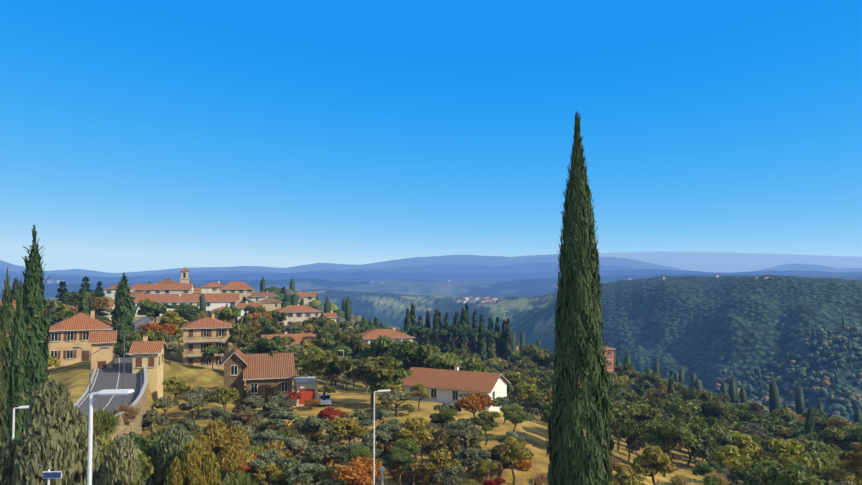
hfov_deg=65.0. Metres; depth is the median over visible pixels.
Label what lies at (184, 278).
bell tower
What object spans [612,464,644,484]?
tree
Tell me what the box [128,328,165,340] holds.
oak
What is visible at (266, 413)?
olive
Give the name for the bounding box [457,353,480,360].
oak
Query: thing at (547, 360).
oak
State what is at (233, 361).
house
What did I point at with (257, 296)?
house
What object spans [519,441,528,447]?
shrub
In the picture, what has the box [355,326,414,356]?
house
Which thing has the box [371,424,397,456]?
olive
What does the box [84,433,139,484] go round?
olive
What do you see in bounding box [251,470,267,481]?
shrub
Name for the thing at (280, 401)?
olive
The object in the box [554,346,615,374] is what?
house
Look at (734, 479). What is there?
olive
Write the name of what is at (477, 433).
olive
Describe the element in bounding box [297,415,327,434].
olive
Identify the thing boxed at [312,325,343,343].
oak
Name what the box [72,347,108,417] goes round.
wall street lamp
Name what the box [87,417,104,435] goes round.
shrub
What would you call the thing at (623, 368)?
oak
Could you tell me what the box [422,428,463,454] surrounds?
tree
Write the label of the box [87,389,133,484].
street lamp
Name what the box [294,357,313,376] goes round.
oak
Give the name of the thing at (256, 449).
shrub
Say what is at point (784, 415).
oak
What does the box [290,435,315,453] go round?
olive
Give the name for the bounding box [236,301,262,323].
house
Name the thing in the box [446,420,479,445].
olive
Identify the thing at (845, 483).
olive
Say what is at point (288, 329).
olive
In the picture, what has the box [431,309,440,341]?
cypress
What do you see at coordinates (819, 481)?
oak
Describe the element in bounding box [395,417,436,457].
tree
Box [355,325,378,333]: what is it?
oak
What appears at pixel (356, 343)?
oak
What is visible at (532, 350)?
oak
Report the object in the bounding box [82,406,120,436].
shrub
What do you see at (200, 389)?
olive
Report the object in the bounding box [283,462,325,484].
olive
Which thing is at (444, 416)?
tree
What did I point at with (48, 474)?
street sign
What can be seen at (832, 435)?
oak
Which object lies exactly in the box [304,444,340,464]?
olive
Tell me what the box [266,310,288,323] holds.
oak
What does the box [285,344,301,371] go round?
olive
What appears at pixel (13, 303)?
house
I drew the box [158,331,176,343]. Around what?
olive
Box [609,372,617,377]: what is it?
olive
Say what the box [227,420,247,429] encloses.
olive
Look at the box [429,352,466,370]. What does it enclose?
oak
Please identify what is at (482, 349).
cypress
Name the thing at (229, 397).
tree
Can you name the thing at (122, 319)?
mediterranean cypress
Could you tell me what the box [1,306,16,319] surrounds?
oak
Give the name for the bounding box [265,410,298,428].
olive
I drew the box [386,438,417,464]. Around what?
oak
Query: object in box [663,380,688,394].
oak
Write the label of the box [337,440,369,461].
olive
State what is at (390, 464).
olive
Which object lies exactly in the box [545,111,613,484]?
cypress
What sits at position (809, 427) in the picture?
cypress
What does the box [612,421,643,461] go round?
oak
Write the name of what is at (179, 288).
house
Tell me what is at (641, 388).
cypress
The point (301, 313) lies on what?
house
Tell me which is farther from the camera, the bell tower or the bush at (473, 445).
the bell tower
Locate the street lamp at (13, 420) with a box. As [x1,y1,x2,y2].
[12,405,28,439]
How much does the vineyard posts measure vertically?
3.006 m
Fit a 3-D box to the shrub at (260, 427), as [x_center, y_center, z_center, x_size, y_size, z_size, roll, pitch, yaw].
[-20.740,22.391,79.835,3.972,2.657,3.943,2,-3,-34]
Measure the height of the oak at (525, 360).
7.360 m
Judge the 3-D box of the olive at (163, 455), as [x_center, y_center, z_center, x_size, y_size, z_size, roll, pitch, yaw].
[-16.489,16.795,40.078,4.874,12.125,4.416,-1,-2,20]
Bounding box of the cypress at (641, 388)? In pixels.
[637,375,645,398]
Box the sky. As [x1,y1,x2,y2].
[0,0,861,272]
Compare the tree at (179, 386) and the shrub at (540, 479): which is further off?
the tree at (179, 386)
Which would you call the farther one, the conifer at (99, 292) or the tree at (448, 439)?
the conifer at (99, 292)
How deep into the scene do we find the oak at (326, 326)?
220.33 m
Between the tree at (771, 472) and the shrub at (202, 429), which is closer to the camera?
the tree at (771, 472)
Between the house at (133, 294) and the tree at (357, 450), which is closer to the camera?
the tree at (357, 450)
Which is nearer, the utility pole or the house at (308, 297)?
the utility pole
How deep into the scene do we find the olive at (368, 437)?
70.40 m
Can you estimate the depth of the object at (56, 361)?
95.24 m
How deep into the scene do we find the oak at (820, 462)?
74.55 m
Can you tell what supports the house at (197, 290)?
on the terrain ground
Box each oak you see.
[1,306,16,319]
[45,299,73,314]
[47,310,87,325]
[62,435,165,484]
[63,291,96,307]
[126,431,161,449]
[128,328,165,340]
[138,298,166,322]
[169,306,200,320]
[201,346,226,371]
[208,305,240,322]
[228,323,256,348]
[244,305,266,313]
[246,336,284,353]
[253,317,277,330]
[258,324,282,336]
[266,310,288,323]
[277,336,294,348]
[291,328,305,333]
[294,350,311,376]
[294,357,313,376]
[299,345,351,405]
[302,316,329,325]
[311,335,332,374]
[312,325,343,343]
[314,323,329,329]
[325,343,350,356]
[327,319,340,326]
[329,337,342,344]
[332,345,351,376]
[333,329,369,356]
[338,321,352,327]
[345,356,399,403]
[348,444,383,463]
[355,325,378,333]
[357,335,393,358]
[368,368,412,391]
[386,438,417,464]
[388,339,436,369]
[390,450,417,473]
[397,353,435,369]
[417,344,440,351]
[418,336,443,347]
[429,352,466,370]
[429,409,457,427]
[434,351,459,359]
[447,347,470,354]
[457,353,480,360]
[460,433,481,447]
[464,366,501,373]
[465,357,493,372]
[470,411,500,445]
[487,364,503,370]
[499,404,534,431]
[507,390,513,402]
[509,351,530,362]
[510,396,521,410]
[516,358,529,367]
[519,344,545,361]
[520,361,537,369]
[521,375,541,383]
[527,368,545,382]
[529,393,545,420]
[532,370,553,382]
[533,348,552,365]
[536,388,548,412]
[538,399,549,405]
[539,401,553,422]
[541,374,553,388]
[607,385,615,397]
[608,377,635,400]
[608,398,619,406]
[608,412,616,430]
[609,389,627,401]
[609,400,633,452]
[610,404,640,450]
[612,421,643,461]
[614,363,632,375]
[621,401,662,452]
[626,369,640,379]
[628,394,666,421]
[634,372,663,384]
[636,418,698,476]
[654,381,667,388]
[661,394,701,419]
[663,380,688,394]
[679,387,715,401]
[679,415,718,475]
[689,396,731,419]
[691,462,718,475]
[695,412,721,425]
[700,423,720,433]
[703,475,721,484]
[705,461,735,475]
[706,425,735,452]
[714,393,730,402]
[721,414,738,430]
[728,406,758,421]
[734,421,770,439]
[734,468,762,484]
[735,403,754,411]
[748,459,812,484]
[749,434,768,450]
[750,416,785,433]
[758,449,831,484]
[770,408,795,422]
[770,424,798,440]
[784,418,805,430]
[789,432,821,441]
[793,437,817,453]
[797,429,822,435]
[800,408,821,416]
[802,441,847,484]
[808,474,823,484]
[811,412,839,418]
[812,416,827,431]
[814,416,838,431]
[819,426,845,445]
[829,443,853,460]
[836,427,861,452]
[842,425,859,432]
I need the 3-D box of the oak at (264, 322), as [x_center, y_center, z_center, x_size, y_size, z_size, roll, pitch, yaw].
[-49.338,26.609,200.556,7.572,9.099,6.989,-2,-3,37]
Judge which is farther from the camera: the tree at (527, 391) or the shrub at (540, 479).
the tree at (527, 391)
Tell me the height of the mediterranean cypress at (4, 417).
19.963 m
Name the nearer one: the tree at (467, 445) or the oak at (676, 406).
the tree at (467, 445)
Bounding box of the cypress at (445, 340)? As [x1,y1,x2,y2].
[441,312,450,350]
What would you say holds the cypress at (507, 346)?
on the terrain ground
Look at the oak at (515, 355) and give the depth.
251.66 m
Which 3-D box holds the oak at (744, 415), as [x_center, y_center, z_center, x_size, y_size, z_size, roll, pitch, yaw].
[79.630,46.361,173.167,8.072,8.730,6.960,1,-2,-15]
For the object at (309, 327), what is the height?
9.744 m
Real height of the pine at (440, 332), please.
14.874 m
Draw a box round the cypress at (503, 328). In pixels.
[501,319,505,357]
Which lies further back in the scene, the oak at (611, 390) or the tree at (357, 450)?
the oak at (611, 390)
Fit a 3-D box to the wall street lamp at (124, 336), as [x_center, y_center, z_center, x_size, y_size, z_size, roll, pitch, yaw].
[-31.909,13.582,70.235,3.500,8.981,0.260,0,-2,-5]
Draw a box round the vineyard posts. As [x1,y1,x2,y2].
[383,473,533,484]
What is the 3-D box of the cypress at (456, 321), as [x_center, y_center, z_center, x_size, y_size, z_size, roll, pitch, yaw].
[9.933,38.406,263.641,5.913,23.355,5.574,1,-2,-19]
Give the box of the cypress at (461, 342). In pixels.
[457,307,468,347]
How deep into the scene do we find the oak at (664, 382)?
219.28 m
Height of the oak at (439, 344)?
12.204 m
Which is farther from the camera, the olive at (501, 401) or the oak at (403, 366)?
the oak at (403, 366)
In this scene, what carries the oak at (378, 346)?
on the terrain ground
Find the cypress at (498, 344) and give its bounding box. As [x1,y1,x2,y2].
[495,316,501,358]
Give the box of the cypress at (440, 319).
[438,311,442,341]
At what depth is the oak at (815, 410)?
227.00 m
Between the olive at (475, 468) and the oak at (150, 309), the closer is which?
the olive at (475, 468)
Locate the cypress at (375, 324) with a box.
[372,317,378,327]
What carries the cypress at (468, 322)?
on the terrain ground
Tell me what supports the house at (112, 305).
on the terrain ground
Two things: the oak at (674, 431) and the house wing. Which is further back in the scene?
the house wing
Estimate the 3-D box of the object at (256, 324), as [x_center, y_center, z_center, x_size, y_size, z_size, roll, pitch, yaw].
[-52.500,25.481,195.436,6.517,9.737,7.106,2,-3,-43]
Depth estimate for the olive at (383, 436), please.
71.56 m
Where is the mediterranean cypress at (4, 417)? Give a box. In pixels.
[0,301,11,443]
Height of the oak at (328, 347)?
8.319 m
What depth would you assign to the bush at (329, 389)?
111.62 m
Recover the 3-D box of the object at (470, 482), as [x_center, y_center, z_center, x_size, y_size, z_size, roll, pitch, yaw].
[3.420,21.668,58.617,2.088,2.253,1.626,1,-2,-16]
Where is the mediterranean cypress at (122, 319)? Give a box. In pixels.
[110,272,135,356]
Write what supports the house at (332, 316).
on the terrain ground
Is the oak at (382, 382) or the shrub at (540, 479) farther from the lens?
the oak at (382, 382)
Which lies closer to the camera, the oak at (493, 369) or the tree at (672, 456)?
the tree at (672, 456)
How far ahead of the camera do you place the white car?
100.64 m
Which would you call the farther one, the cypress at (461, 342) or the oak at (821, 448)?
the cypress at (461, 342)
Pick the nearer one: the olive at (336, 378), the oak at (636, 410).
the oak at (636, 410)
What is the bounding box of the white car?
[318,394,330,405]
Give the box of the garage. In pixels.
[293,376,317,405]
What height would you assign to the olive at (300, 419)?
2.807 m
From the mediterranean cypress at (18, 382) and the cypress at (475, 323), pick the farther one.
the cypress at (475, 323)
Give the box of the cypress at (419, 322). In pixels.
[415,315,423,345]
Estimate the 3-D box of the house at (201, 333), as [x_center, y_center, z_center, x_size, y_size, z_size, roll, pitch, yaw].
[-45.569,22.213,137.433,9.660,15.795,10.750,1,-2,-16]
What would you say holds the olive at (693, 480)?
on the terrain ground
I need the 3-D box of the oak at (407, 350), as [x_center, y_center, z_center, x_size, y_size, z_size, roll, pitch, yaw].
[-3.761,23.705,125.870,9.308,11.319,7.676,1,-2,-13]
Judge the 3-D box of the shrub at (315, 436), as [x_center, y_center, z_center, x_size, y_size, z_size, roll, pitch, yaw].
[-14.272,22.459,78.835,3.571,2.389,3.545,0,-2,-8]
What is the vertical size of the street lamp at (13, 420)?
13.391 m
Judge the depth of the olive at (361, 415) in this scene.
80.23 m
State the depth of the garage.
101.16 m
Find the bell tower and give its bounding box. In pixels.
[180,268,189,282]
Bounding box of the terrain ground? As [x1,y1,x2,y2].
[0,251,861,484]
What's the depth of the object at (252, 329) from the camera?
189.20 m
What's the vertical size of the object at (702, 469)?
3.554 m
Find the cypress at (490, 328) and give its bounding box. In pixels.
[486,317,496,359]
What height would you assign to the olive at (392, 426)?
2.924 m
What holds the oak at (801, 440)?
on the terrain ground
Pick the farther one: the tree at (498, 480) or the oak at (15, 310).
the oak at (15, 310)
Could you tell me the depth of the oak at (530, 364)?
216.21 m
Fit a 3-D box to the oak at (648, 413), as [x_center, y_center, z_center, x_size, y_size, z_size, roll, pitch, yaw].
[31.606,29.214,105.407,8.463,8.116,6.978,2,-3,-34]
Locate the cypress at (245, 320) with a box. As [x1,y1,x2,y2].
[242,312,249,328]
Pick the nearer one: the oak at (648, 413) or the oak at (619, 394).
the oak at (648, 413)
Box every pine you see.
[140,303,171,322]
[167,304,197,308]
[409,326,429,344]
[425,329,448,345]
[444,324,464,340]
[458,327,479,346]
[480,330,501,357]
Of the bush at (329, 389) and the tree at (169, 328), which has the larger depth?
the tree at (169, 328)
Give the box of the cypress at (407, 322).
[403,308,412,335]
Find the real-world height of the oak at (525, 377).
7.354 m
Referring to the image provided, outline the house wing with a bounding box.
[88,330,117,368]
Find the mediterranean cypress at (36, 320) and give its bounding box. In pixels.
[15,225,54,426]
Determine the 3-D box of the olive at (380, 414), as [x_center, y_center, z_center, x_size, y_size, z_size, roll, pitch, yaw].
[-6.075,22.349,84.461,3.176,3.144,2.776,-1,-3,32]
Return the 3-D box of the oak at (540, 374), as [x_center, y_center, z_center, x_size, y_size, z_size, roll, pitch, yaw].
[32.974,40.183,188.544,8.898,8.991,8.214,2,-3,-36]
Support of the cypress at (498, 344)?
on the terrain ground
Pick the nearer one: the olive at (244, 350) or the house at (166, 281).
the olive at (244, 350)
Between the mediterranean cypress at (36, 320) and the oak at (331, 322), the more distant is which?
the oak at (331, 322)
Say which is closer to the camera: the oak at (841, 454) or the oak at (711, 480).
the oak at (711, 480)
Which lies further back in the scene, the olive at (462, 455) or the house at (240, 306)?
the house at (240, 306)
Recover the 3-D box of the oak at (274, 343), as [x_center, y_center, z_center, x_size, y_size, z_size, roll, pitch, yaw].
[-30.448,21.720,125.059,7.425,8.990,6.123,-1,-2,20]
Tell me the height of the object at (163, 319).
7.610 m
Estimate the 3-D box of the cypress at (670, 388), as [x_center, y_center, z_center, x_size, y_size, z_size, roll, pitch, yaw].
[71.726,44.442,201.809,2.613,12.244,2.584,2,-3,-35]
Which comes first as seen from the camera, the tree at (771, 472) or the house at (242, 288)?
the tree at (771, 472)
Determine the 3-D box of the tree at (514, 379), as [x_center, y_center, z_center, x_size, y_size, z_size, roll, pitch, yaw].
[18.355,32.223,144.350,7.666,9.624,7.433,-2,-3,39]
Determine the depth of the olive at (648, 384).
204.88 m
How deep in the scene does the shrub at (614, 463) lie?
77.12 m
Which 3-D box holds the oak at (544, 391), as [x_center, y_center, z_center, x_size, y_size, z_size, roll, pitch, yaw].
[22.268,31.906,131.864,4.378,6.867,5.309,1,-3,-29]
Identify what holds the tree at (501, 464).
on the terrain ground
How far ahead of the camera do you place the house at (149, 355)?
102.86 m
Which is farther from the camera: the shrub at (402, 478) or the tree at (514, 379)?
the tree at (514, 379)
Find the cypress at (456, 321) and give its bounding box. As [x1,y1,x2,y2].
[451,311,459,347]
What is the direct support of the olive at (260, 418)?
on the terrain ground
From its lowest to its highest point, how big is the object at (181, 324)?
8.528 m
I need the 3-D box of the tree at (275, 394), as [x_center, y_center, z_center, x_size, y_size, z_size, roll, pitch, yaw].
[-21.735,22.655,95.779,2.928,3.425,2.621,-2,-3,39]
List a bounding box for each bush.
[318,385,334,393]
[401,404,414,413]
[470,443,481,448]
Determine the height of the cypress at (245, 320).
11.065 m
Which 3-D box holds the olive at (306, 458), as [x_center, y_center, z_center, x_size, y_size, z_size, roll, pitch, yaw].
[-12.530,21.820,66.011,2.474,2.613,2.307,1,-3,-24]
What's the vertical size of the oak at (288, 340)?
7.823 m
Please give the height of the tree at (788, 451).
5.682 m
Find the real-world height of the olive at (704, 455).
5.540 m
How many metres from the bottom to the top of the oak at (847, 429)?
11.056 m
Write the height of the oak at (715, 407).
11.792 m
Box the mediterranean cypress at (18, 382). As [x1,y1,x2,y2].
[6,276,30,442]
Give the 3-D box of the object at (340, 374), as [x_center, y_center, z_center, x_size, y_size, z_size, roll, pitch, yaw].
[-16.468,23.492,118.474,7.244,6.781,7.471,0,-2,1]
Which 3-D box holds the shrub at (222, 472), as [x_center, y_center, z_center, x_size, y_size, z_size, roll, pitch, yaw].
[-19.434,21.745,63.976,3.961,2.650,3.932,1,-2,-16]
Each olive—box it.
[0,376,100,484]
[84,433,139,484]
[134,423,193,484]
[142,409,168,432]
[152,396,178,417]
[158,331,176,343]
[164,343,183,364]
[175,417,200,432]
[178,394,208,423]
[183,385,211,416]
[203,406,229,421]
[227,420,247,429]
[236,397,261,409]
[236,410,262,424]
[241,347,248,353]
[242,425,260,440]
[245,395,264,411]
[247,448,294,484]
[252,428,285,449]
[258,401,286,427]
[262,396,291,412]
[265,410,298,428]
[275,393,296,405]
[282,325,303,333]
[283,437,309,457]
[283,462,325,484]
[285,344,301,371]
[290,417,305,426]
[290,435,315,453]
[291,453,315,464]
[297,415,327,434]
[298,371,312,376]
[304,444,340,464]
[314,478,344,484]
[315,420,330,439]
[325,425,348,444]
[328,442,341,467]
[334,374,351,388]
[337,376,355,390]
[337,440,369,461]
[346,410,372,439]
[360,432,383,451]
[362,430,394,457]
[370,409,394,423]
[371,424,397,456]
[382,389,412,416]
[382,454,403,479]
[385,418,404,427]
[388,423,401,442]
[417,460,435,479]
[432,464,465,484]
[433,402,461,424]
[446,418,482,447]
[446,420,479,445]
[451,447,490,478]
[458,392,471,397]
[463,454,491,476]
[493,396,515,423]
[496,431,524,444]
[507,384,514,391]
[518,398,529,411]
[523,402,538,414]
[545,362,553,370]
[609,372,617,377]
[625,437,640,456]
[635,380,655,399]
[658,408,675,420]
[669,477,702,482]
[689,449,722,461]
[711,468,737,484]
[739,423,774,439]
[835,480,856,484]
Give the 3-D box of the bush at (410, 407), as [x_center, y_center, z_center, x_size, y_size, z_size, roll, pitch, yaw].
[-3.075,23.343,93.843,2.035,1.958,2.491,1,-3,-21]
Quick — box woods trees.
[67,277,861,433]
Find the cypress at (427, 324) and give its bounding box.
[424,310,431,337]
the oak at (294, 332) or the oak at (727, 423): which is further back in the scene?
the oak at (294, 332)
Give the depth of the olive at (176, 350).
126.74 m
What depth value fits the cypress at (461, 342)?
257.95 m
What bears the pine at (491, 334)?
on the terrain ground
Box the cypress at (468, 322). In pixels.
[465,303,470,338]
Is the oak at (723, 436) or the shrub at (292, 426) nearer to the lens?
the shrub at (292, 426)
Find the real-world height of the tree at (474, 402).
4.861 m
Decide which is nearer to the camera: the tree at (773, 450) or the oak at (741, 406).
the tree at (773, 450)
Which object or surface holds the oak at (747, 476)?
on the terrain ground
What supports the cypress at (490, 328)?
on the terrain ground
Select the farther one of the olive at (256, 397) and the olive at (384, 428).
the olive at (256, 397)
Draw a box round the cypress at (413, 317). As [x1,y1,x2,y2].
[410,303,416,339]
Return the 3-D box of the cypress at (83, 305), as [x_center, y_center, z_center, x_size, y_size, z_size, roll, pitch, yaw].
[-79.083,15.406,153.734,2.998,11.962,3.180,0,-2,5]
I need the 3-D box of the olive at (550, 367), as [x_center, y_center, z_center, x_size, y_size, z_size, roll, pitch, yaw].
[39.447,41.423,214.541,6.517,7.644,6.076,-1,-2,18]
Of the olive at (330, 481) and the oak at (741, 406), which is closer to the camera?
the olive at (330, 481)
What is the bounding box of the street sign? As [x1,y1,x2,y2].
[43,469,61,484]
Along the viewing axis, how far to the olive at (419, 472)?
61.60 m
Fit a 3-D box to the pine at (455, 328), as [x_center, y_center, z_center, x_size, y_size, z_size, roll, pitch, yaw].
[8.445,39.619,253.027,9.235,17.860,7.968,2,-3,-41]
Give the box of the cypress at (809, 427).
[804,408,813,439]
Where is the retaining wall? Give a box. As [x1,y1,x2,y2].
[41,367,147,476]
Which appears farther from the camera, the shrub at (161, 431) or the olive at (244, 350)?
the olive at (244, 350)
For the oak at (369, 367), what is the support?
on the terrain ground
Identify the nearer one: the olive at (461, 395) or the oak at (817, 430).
the olive at (461, 395)
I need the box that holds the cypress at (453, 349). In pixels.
[451,341,455,353]
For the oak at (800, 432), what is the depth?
142.07 m
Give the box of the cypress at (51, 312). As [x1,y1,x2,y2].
[48,301,55,320]
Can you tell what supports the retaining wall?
on the terrain ground
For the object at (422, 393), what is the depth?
97.02 m
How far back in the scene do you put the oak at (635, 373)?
230.10 m
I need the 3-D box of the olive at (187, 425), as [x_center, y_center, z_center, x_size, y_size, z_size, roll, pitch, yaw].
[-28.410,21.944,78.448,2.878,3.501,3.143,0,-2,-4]
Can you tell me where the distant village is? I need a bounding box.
[43,275,768,303]
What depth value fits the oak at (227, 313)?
152.06 m
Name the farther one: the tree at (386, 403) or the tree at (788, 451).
the tree at (386, 403)
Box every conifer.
[55,281,68,304]
[78,276,96,315]
[92,281,109,319]
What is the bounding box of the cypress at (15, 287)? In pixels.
[11,279,19,299]
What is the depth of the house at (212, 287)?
316.12 m
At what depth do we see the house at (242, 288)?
307.51 m
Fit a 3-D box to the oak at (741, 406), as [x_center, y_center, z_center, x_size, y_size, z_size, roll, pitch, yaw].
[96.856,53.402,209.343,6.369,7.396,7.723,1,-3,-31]
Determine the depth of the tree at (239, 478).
59.86 m
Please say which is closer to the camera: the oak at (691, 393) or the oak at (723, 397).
the oak at (691, 393)
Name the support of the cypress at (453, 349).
on the terrain ground
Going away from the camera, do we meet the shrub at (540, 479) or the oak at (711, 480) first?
the oak at (711, 480)
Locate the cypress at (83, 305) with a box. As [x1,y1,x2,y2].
[78,284,88,312]
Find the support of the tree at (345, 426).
on the terrain ground
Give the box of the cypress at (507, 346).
[503,318,513,363]
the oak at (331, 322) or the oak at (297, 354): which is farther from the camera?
the oak at (331, 322)
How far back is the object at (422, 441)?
71.58 m
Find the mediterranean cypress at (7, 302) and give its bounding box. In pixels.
[0,267,16,409]
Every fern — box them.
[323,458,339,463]
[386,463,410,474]
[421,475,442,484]
[516,457,533,471]
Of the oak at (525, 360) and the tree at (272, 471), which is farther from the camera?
the oak at (525, 360)
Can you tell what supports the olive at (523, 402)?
on the terrain ground
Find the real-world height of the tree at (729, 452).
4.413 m
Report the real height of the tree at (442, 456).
4.163 m
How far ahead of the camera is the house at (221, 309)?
232.93 m
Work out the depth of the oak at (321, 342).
156.82 m
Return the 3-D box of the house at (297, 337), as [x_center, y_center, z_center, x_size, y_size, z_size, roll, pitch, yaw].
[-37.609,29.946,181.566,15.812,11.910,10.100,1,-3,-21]
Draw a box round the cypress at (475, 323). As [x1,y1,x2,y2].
[472,309,478,352]
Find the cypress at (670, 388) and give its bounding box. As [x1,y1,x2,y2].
[667,371,675,394]
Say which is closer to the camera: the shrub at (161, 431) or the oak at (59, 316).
the shrub at (161, 431)
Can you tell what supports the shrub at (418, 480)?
on the terrain ground
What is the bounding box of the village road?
[76,316,159,414]
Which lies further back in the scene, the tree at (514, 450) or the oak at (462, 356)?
the oak at (462, 356)
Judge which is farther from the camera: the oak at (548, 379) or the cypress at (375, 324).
the cypress at (375, 324)
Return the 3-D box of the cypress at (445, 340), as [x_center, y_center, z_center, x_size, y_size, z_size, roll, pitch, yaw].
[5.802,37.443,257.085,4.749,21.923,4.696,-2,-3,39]
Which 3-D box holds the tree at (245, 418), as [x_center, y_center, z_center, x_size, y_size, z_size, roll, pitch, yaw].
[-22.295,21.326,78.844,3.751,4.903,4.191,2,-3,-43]
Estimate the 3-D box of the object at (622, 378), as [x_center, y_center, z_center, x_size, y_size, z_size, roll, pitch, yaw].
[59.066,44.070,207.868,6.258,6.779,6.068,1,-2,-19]
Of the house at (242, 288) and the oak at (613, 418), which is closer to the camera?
the oak at (613, 418)
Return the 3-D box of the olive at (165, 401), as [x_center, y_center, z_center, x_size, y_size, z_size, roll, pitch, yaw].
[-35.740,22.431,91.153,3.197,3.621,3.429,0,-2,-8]
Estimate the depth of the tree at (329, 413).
79.49 m
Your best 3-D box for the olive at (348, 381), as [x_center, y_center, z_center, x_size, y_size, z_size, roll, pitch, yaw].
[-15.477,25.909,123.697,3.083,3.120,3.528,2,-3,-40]
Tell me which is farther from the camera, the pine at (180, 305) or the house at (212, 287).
the house at (212, 287)
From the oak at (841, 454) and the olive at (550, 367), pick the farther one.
the olive at (550, 367)
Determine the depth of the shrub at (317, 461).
69.19 m
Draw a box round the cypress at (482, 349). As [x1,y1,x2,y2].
[475,314,487,361]
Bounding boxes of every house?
[0,297,16,307]
[46,305,77,317]
[48,310,113,367]
[101,302,114,319]
[103,282,134,298]
[128,335,167,402]
[130,290,146,315]
[134,283,194,293]
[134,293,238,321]
[154,278,179,283]
[180,313,231,369]
[194,288,200,293]
[200,281,223,293]
[212,304,234,322]
[218,281,254,302]
[220,343,247,403]
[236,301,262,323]
[243,351,295,402]
[250,290,274,302]
[258,295,280,311]
[260,332,318,349]
[275,303,322,333]
[295,291,316,304]
[321,310,337,321]
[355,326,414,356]
[401,366,510,411]
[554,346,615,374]
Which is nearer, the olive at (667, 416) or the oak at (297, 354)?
the oak at (297, 354)
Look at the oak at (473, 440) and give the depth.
73.72 m
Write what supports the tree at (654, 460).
on the terrain ground
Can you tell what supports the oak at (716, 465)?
on the terrain ground
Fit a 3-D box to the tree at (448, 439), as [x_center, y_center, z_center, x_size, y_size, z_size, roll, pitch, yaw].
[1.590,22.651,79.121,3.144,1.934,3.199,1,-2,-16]
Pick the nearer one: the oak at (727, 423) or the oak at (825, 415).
the oak at (727, 423)
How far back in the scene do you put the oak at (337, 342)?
174.73 m
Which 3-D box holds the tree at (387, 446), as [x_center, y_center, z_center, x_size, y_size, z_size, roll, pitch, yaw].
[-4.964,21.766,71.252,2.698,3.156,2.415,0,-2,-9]
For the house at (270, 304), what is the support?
on the terrain ground
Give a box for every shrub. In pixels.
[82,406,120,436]
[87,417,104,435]
[152,425,172,435]
[192,426,206,434]
[216,463,231,484]
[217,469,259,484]
[249,421,268,443]
[250,445,265,452]
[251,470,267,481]
[269,424,289,430]
[277,457,303,483]
[278,427,302,436]
[282,429,308,440]
[287,419,318,433]
[299,426,322,443]
[303,451,324,464]
[309,468,332,483]
[519,441,528,447]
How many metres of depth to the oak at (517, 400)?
147.54 m
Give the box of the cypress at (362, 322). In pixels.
[359,317,365,326]
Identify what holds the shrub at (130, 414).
on the terrain ground
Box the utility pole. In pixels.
[374,466,387,484]
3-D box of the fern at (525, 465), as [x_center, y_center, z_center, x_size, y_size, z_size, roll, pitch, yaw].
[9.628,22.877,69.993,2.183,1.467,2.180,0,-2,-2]
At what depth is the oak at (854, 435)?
134.80 m
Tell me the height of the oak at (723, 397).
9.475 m
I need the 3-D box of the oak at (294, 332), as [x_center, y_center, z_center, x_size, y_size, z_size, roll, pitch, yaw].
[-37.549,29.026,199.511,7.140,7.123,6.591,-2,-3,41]
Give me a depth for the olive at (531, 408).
135.56 m
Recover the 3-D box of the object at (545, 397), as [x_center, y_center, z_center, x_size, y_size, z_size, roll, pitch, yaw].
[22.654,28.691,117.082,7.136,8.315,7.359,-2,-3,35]
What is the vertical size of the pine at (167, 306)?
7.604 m

